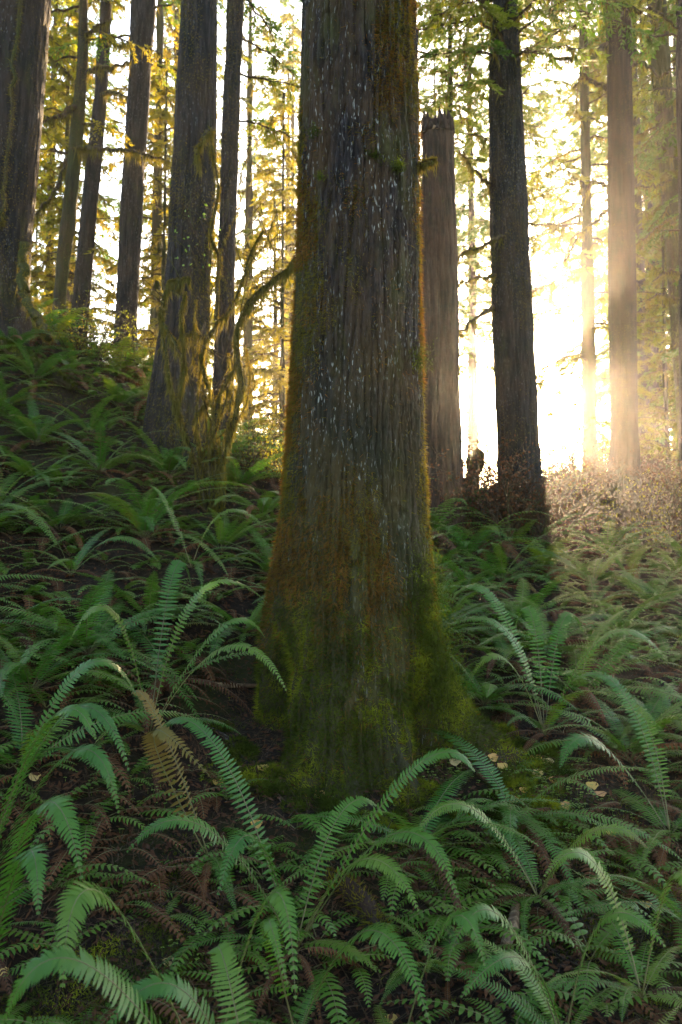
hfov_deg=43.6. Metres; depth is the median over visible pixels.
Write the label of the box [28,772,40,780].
fallen leaf
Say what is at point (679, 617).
sword fern
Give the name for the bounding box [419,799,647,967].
sword fern
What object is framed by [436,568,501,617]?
sword fern
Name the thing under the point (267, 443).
sword fern
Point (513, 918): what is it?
pale stick
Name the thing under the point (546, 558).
sword fern
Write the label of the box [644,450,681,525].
understory shrub
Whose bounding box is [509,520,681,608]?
sword fern
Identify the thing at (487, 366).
background conifer
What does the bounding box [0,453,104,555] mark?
sword fern
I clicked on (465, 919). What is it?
sword fern
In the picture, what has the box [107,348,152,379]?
sword fern
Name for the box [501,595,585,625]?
sword fern
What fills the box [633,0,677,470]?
background conifer
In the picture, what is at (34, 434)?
sword fern
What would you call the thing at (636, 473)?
understory shrub
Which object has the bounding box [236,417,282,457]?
sword fern
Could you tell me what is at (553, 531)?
sword fern
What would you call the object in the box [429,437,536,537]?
understory shrub
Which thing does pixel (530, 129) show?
background conifer
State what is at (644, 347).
background conifer
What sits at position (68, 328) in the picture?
sword fern
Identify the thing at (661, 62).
conifer tree
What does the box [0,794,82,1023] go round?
sword fern
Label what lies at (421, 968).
sword fern
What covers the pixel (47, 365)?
sword fern
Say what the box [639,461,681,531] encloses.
understory shrub
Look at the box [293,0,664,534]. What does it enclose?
conifer tree
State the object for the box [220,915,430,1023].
sword fern
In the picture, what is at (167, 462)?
sword fern
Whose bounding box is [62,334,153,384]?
sword fern
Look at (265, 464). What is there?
sword fern
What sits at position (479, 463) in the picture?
understory shrub
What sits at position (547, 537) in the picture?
sword fern
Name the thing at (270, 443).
sword fern
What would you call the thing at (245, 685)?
dead branch
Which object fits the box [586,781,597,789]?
fallen leaf
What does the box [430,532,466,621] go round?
sword fern
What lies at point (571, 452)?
understory shrub
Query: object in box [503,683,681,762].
sword fern
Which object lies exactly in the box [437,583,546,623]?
sword fern
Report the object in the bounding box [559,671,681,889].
sword fern
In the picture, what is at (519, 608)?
sword fern
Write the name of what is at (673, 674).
sword fern
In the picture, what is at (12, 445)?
sword fern
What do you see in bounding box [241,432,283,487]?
understory shrub
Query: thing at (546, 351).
sky
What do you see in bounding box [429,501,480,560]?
sword fern
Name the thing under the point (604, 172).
background conifer
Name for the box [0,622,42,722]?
sword fern
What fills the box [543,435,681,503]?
understory shrub
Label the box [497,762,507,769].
fallen leaf
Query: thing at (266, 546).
sword fern
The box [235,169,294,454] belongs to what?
background conifer
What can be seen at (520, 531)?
sword fern
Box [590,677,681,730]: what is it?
sword fern
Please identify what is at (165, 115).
background conifer
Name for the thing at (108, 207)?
background conifer
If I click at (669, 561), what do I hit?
sword fern
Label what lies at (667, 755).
sword fern
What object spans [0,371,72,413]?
sword fern
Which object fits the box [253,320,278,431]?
background conifer
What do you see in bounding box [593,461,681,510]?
understory shrub
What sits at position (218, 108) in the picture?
background conifer
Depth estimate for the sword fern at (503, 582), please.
7.93 m
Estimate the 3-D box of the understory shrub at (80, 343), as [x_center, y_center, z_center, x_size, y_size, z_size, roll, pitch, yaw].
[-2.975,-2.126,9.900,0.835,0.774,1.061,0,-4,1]
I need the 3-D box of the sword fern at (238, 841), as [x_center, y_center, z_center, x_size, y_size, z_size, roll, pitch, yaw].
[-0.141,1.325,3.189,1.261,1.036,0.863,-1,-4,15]
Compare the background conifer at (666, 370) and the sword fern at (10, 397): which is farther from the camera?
the background conifer at (666, 370)
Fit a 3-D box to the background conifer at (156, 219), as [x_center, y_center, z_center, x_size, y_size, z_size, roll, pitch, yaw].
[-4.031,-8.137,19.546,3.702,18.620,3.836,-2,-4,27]
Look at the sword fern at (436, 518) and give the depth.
9.71 m
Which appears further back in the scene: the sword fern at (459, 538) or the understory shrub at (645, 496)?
the understory shrub at (645, 496)
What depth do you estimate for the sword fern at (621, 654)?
6.04 m
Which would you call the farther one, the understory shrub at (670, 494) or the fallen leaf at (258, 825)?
the understory shrub at (670, 494)
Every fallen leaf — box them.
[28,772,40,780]
[250,820,262,827]
[385,1014,396,1022]
[449,758,460,765]
[488,753,497,761]
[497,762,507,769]
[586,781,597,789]
[596,791,605,796]
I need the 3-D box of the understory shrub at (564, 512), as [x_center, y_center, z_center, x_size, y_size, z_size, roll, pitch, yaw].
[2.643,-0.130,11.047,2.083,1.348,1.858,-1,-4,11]
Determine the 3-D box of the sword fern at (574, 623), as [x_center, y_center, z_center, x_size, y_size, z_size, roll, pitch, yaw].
[1.451,0.942,6.180,1.488,0.744,1.830,-4,-5,43]
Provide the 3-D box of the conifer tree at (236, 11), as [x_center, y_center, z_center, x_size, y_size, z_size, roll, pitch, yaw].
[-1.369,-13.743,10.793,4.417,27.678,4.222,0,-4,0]
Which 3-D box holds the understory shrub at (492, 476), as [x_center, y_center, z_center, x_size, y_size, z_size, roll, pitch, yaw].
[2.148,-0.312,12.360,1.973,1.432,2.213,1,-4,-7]
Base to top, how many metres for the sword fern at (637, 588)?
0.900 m
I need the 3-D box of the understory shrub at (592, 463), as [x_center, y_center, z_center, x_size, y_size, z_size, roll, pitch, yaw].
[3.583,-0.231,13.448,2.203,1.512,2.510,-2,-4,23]
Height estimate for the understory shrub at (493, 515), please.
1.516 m
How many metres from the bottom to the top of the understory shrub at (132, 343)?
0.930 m
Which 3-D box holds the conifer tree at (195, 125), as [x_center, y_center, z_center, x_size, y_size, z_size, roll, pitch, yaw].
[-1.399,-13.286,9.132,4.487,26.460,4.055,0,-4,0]
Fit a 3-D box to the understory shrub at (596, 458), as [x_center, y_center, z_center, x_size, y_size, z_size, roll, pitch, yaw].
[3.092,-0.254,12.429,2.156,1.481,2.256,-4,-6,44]
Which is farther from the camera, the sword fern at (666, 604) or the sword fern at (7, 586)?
the sword fern at (666, 604)
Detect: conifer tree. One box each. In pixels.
[0,0,54,349]
[32,0,170,338]
[47,0,225,357]
[57,0,128,346]
[141,0,218,471]
[212,0,300,442]
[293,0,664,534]
[417,0,540,398]
[478,0,681,551]
[571,0,679,470]
[580,0,681,476]
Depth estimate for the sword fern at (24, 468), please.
6.75 m
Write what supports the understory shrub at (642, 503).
on the ground
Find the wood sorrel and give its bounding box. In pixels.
[63,742,680,960]
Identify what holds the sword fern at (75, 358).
on the ground
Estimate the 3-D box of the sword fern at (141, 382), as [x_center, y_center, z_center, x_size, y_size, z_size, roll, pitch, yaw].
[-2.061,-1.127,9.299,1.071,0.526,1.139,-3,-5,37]
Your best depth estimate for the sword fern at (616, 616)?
6.63 m
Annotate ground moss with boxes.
[0,373,681,1023]
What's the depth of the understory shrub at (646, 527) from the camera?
10.61 m
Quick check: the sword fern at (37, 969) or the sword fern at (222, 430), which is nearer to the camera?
the sword fern at (37, 969)
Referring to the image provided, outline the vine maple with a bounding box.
[129,137,294,512]
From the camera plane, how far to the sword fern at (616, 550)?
9.43 m
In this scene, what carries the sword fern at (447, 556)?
on the ground
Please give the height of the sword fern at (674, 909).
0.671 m
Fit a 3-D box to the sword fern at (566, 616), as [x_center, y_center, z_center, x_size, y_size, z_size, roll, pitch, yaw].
[1.193,0.923,4.916,1.194,1.016,0.902,0,-4,0]
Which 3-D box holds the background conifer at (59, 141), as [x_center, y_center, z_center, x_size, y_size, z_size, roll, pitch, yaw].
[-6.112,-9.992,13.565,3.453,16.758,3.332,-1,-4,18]
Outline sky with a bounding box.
[32,0,672,481]
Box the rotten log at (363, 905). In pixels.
[319,864,403,957]
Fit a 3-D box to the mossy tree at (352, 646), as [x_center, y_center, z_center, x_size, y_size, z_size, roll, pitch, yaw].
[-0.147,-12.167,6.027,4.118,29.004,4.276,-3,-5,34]
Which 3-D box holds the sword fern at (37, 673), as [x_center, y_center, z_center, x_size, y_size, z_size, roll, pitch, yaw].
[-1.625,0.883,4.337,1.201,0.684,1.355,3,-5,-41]
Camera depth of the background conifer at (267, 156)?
30.95 m
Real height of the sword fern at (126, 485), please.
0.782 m
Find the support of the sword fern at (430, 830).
on the ground
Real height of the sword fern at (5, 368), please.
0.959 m
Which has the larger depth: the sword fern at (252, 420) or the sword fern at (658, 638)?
the sword fern at (252, 420)
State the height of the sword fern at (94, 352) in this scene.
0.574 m
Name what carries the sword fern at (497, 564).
on the ground
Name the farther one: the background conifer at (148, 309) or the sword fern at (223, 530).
the background conifer at (148, 309)
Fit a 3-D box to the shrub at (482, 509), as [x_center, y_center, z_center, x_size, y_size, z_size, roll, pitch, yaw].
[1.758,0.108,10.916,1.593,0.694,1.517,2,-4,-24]
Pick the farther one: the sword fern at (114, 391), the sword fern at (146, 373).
the sword fern at (146, 373)
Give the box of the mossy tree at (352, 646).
[250,0,528,811]
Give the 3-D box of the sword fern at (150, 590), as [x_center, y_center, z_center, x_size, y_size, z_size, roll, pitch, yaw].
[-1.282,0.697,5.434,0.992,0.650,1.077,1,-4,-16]
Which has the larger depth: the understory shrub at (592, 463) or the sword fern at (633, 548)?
the understory shrub at (592, 463)
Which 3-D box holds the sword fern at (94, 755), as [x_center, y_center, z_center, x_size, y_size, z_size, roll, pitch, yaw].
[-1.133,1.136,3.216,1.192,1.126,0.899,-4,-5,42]
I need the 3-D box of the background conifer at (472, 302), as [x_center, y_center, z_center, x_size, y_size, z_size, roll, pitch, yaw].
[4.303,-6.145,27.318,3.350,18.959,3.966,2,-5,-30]
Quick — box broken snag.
[420,106,465,532]
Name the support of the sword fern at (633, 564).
on the ground
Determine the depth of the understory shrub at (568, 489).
12.01 m
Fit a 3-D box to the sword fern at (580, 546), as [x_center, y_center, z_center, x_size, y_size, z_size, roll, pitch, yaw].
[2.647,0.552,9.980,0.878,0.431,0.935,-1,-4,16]
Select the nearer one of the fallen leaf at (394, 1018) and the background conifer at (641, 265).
the fallen leaf at (394, 1018)
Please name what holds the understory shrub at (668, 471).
on the ground
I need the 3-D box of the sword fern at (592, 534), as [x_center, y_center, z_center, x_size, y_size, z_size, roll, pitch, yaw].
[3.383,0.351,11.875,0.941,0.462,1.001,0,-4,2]
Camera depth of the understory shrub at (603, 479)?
11.70 m
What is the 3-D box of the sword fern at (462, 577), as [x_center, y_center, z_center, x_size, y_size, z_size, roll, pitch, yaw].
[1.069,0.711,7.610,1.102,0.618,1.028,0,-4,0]
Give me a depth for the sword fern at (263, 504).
7.24 m
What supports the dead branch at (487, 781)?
on the ground
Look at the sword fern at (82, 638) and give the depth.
4.76 m
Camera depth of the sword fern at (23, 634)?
4.75 m
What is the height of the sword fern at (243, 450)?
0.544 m
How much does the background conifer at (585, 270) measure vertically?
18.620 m
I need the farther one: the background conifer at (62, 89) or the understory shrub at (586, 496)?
the background conifer at (62, 89)
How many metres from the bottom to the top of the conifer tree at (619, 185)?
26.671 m
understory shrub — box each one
[43,292,116,360]
[52,280,154,367]
[99,311,158,381]
[200,392,284,476]
[236,397,286,469]
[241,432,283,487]
[426,421,556,517]
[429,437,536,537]
[450,428,603,538]
[463,448,553,520]
[468,446,621,543]
[473,455,633,545]
[474,464,564,543]
[483,425,607,492]
[488,444,608,519]
[489,453,612,533]
[496,445,648,524]
[541,440,672,536]
[541,446,660,519]
[542,432,680,531]
[542,447,606,480]
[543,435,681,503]
[543,452,592,510]
[544,447,608,478]
[544,454,601,506]
[544,469,638,534]
[544,473,616,542]
[545,453,649,529]
[547,458,641,533]
[547,458,645,540]
[548,459,647,538]
[556,460,649,539]
[558,470,679,524]
[573,474,679,542]
[576,466,681,557]
[578,448,681,527]
[579,459,681,556]
[584,468,676,539]
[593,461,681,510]
[632,471,681,551]
[638,461,681,516]
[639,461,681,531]
[642,453,681,537]
[642,462,681,520]
[643,475,681,517]
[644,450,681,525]
[649,455,681,496]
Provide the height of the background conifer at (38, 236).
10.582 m
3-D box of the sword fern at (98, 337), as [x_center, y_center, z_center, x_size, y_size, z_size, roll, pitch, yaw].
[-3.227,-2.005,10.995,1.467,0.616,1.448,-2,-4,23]
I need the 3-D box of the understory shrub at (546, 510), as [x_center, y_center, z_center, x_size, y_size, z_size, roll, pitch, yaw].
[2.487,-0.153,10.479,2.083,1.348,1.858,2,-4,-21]
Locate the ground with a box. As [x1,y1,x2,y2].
[0,338,681,1023]
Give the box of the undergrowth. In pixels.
[0,319,681,1023]
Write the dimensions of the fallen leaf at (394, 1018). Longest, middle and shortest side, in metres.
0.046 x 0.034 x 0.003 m
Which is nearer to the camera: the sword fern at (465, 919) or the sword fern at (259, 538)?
the sword fern at (465, 919)
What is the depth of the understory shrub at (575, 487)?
11.86 m
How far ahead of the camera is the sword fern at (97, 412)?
7.93 m
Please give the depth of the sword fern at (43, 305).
10.85 m
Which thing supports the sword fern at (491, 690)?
on the ground
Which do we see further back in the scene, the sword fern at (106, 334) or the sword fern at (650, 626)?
the sword fern at (106, 334)
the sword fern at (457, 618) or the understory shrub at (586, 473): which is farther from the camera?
the understory shrub at (586, 473)
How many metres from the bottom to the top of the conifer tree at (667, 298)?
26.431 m
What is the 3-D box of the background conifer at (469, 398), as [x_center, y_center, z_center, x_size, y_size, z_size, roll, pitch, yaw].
[4.866,-9.097,30.535,4.118,26.620,4.276,-2,-4,25]
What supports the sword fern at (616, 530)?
on the ground
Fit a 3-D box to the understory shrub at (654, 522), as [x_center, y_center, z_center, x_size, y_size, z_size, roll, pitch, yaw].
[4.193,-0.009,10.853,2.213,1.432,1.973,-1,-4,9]
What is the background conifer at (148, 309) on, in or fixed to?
on the ground
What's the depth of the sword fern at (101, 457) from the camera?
7.18 m
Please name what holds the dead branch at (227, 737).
on the ground
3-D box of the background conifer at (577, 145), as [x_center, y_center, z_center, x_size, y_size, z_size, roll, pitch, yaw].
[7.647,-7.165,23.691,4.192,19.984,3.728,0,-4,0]
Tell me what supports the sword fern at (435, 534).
on the ground
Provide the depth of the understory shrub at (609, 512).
11.48 m
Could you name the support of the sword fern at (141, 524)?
on the ground
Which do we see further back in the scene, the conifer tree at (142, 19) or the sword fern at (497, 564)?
the conifer tree at (142, 19)
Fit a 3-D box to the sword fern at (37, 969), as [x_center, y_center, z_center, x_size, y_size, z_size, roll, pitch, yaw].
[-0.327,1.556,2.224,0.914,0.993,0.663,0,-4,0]
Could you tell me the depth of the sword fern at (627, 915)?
2.79 m
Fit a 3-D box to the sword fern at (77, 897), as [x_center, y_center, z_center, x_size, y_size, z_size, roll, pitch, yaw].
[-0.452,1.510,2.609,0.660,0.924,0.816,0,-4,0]
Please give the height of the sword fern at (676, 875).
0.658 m
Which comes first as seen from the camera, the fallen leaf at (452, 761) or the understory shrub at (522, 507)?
the fallen leaf at (452, 761)
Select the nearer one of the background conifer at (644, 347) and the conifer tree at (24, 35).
the conifer tree at (24, 35)
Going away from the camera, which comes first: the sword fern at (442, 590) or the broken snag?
the sword fern at (442, 590)
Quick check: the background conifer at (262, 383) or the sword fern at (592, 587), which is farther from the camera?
the background conifer at (262, 383)
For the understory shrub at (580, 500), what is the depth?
11.99 m
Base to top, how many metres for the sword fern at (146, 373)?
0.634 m
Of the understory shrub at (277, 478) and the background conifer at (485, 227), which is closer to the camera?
the understory shrub at (277, 478)
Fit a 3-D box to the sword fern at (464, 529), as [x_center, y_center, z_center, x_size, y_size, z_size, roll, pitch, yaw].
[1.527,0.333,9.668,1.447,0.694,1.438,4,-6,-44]
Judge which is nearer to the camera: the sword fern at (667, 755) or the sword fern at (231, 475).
the sword fern at (667, 755)
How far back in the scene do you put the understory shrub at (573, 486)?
11.82 m
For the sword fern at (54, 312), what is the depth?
10.32 m
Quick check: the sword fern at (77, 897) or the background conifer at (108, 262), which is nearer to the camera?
the sword fern at (77, 897)
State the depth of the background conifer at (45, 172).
24.95 m
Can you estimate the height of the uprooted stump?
1.036 m
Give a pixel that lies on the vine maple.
(236, 376)
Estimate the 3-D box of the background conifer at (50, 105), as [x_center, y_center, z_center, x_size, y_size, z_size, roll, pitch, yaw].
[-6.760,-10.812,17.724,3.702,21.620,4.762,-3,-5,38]
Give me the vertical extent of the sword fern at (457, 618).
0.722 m
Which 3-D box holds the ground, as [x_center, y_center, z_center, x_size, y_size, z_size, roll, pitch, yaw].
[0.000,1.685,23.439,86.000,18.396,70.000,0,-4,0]
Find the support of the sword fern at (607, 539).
on the ground
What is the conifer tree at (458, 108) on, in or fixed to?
on the ground
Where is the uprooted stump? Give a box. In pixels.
[464,449,497,514]
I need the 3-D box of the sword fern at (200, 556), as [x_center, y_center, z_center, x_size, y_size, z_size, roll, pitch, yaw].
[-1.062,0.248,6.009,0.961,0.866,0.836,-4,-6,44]
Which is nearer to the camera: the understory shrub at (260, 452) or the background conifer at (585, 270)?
the understory shrub at (260, 452)
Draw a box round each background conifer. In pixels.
[30,0,125,305]
[30,2,80,296]
[30,10,120,335]
[31,0,144,339]
[31,192,72,330]
[32,0,148,333]
[34,0,100,230]
[75,0,235,379]
[95,5,216,394]
[97,59,217,411]
[114,0,257,426]
[117,0,235,383]
[208,0,295,438]
[211,90,297,452]
[234,10,301,440]
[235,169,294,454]
[236,0,300,402]
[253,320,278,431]
[417,0,489,356]
[418,5,466,380]
[436,29,495,453]
[437,3,532,459]
[453,42,540,460]
[455,0,579,276]
[456,30,575,341]
[472,0,671,468]
[525,7,642,416]
[540,1,659,304]
[557,29,672,439]
[560,0,677,471]
[562,0,676,474]
[568,226,676,472]
[574,24,671,466]
[600,195,677,476]
[602,2,677,470]
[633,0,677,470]
[634,3,681,363]
[642,4,671,208]
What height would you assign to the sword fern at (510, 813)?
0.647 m
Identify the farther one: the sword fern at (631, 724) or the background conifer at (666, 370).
the background conifer at (666, 370)
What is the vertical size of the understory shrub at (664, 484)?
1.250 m
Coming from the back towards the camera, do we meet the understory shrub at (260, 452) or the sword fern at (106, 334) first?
the sword fern at (106, 334)
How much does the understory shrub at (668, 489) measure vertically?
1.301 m
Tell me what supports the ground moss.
on the ground
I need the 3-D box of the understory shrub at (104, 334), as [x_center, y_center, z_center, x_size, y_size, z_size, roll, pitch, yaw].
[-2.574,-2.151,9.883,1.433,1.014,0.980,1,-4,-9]
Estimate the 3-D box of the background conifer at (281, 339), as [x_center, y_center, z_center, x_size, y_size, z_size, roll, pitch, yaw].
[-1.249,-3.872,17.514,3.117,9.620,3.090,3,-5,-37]
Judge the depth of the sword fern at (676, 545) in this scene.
10.44 m
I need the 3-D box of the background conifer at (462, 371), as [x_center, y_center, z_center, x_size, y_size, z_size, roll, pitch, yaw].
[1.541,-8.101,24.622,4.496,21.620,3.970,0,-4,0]
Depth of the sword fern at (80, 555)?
5.53 m
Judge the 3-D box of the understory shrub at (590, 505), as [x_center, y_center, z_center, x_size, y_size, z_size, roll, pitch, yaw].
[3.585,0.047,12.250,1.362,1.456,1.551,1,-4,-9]
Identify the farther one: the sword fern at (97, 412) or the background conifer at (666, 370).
the background conifer at (666, 370)
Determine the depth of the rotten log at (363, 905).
3.45 m
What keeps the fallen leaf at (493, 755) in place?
on the ground
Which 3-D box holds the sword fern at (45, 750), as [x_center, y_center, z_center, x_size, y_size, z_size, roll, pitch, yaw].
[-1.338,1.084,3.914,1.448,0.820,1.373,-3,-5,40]
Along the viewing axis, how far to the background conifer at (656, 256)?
22.78 m
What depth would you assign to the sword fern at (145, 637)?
4.87 m
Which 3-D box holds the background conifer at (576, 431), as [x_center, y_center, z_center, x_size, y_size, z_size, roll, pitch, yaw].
[12.450,-10.348,36.818,6.556,33.144,6.500,-1,-4,19]
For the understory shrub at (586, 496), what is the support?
on the ground
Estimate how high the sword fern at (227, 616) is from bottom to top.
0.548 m
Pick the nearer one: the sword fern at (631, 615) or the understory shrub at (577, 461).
the sword fern at (631, 615)
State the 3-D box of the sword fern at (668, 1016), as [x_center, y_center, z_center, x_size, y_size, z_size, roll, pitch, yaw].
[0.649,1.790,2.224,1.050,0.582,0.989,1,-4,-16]
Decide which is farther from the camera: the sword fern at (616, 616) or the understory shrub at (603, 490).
the understory shrub at (603, 490)
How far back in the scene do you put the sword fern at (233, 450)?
8.49 m
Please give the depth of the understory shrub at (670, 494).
12.01 m
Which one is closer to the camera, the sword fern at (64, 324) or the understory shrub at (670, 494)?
the sword fern at (64, 324)
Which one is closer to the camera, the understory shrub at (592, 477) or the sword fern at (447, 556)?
the sword fern at (447, 556)
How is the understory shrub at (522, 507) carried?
on the ground
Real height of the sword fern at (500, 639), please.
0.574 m
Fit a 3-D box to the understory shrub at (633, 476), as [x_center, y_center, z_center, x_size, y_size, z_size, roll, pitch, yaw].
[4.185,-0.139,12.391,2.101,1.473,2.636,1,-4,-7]
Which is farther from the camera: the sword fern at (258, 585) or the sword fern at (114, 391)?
the sword fern at (114, 391)
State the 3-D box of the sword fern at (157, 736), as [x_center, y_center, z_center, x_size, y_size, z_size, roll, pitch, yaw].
[-0.553,1.210,3.525,0.579,0.933,0.784,3,-5,-38]
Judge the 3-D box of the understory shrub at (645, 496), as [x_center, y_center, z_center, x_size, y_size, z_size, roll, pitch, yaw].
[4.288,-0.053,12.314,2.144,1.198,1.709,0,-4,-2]
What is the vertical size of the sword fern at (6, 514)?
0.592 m
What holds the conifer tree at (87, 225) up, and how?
on the ground
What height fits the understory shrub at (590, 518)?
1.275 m
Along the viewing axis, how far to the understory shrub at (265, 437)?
9.24 m
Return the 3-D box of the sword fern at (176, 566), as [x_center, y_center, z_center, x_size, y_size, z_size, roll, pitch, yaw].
[-0.856,0.799,4.290,1.210,1.131,0.757,0,-4,0]
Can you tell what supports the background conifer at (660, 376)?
on the ground
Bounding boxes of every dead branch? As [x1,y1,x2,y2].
[124,816,157,820]
[191,680,257,687]
[211,727,248,763]
[409,879,449,914]
[476,771,511,791]
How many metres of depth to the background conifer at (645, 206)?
23.53 m
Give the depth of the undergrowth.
3.83 m
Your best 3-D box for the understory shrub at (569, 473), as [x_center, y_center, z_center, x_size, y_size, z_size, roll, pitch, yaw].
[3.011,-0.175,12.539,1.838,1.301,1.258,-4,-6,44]
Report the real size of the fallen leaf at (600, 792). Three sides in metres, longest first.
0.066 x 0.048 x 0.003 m
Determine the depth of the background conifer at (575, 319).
25.66 m
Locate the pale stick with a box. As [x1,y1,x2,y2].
[501,900,519,948]
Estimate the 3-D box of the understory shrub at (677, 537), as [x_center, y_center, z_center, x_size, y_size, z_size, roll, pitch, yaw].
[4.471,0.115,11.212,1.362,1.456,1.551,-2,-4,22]
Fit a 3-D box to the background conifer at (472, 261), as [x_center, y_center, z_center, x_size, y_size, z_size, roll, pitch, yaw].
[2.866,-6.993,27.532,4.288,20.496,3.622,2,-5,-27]
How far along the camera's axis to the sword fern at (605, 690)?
5.66 m
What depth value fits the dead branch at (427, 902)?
3.57 m
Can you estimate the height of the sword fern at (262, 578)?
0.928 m
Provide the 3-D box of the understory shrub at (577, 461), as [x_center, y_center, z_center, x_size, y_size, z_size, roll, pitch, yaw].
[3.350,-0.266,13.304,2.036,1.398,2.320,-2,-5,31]
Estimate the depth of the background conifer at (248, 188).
20.55 m
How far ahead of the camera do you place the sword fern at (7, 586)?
5.22 m
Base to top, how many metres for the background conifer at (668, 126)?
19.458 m
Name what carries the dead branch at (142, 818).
on the ground
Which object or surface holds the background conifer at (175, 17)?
on the ground
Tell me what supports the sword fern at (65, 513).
on the ground
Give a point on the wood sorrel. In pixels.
(458, 771)
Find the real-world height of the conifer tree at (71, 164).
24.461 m
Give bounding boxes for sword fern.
[0,317,90,358]
[0,336,118,401]
[0,344,41,385]
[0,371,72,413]
[0,383,26,399]
[0,393,126,460]
[0,434,36,458]
[0,445,116,499]
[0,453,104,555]
[0,490,144,559]
[0,505,47,556]
[0,544,74,622]
[0,569,212,731]
[0,620,172,696]
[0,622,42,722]
[0,649,208,783]
[0,658,136,997]
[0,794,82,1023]
[1,503,159,581]
[2,941,252,1023]
[7,597,88,668]
[8,307,90,353]
[26,394,141,444]
[27,422,165,489]
[34,309,109,342]
[37,472,254,575]
[38,298,87,336]
[38,613,256,732]
[44,340,139,387]
[49,314,84,338]
[54,320,143,363]
[54,879,298,1023]
[62,332,144,363]
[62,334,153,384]
[64,571,221,641]
[65,478,258,530]
[70,559,286,801]
[75,328,133,351]
[80,374,147,416]
[99,346,153,384]
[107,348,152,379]
[110,416,270,481]
[126,716,474,1023]
[130,689,280,911]
[134,376,149,417]
[134,591,265,663]
[146,486,267,585]
[156,509,275,559]
[173,438,283,501]
[180,480,280,520]
[201,526,273,596]
[203,423,283,464]
[207,414,254,445]
[207,430,284,459]
[209,577,265,628]
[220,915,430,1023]
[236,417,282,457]
[236,422,284,468]
[236,433,284,455]
[237,454,281,485]
[243,518,275,561]
[244,577,486,653]
[266,770,604,912]
[373,909,486,1023]
[379,912,550,1016]
[405,728,681,901]
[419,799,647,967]
[425,902,665,1023]
[428,498,495,556]
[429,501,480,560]
[429,520,547,580]
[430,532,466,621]
[431,523,451,561]
[432,546,483,570]
[434,556,515,616]
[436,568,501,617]
[436,577,535,655]
[437,511,554,568]
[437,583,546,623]
[442,564,623,643]
[442,583,664,764]
[442,592,675,674]
[447,628,586,694]
[447,652,591,733]
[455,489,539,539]
[455,523,575,593]
[462,608,681,735]
[466,515,574,562]
[477,562,537,605]
[489,507,598,551]
[491,533,605,580]
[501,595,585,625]
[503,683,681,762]
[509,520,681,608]
[517,606,661,666]
[521,847,681,1021]
[535,575,672,621]
[539,540,603,562]
[542,514,611,549]
[551,520,670,567]
[557,872,681,922]
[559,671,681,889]
[563,541,673,582]
[566,591,681,644]
[568,524,647,554]
[570,520,616,545]
[571,687,681,739]
[576,564,681,608]
[582,533,666,560]
[584,632,674,690]
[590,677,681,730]
[591,634,681,658]
[597,545,658,596]
[626,612,675,638]
[629,546,681,575]
[630,700,681,793]
[637,588,681,624]
[640,534,681,566]
[641,608,681,634]
[641,658,681,705]
[657,1006,678,1023]
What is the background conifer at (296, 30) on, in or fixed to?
on the ground
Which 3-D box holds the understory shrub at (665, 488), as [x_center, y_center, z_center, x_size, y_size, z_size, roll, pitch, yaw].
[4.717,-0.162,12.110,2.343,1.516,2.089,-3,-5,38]
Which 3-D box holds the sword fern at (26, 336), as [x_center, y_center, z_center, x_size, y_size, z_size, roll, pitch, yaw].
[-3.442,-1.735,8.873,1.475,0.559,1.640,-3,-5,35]
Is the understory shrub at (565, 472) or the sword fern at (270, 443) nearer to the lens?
the sword fern at (270, 443)

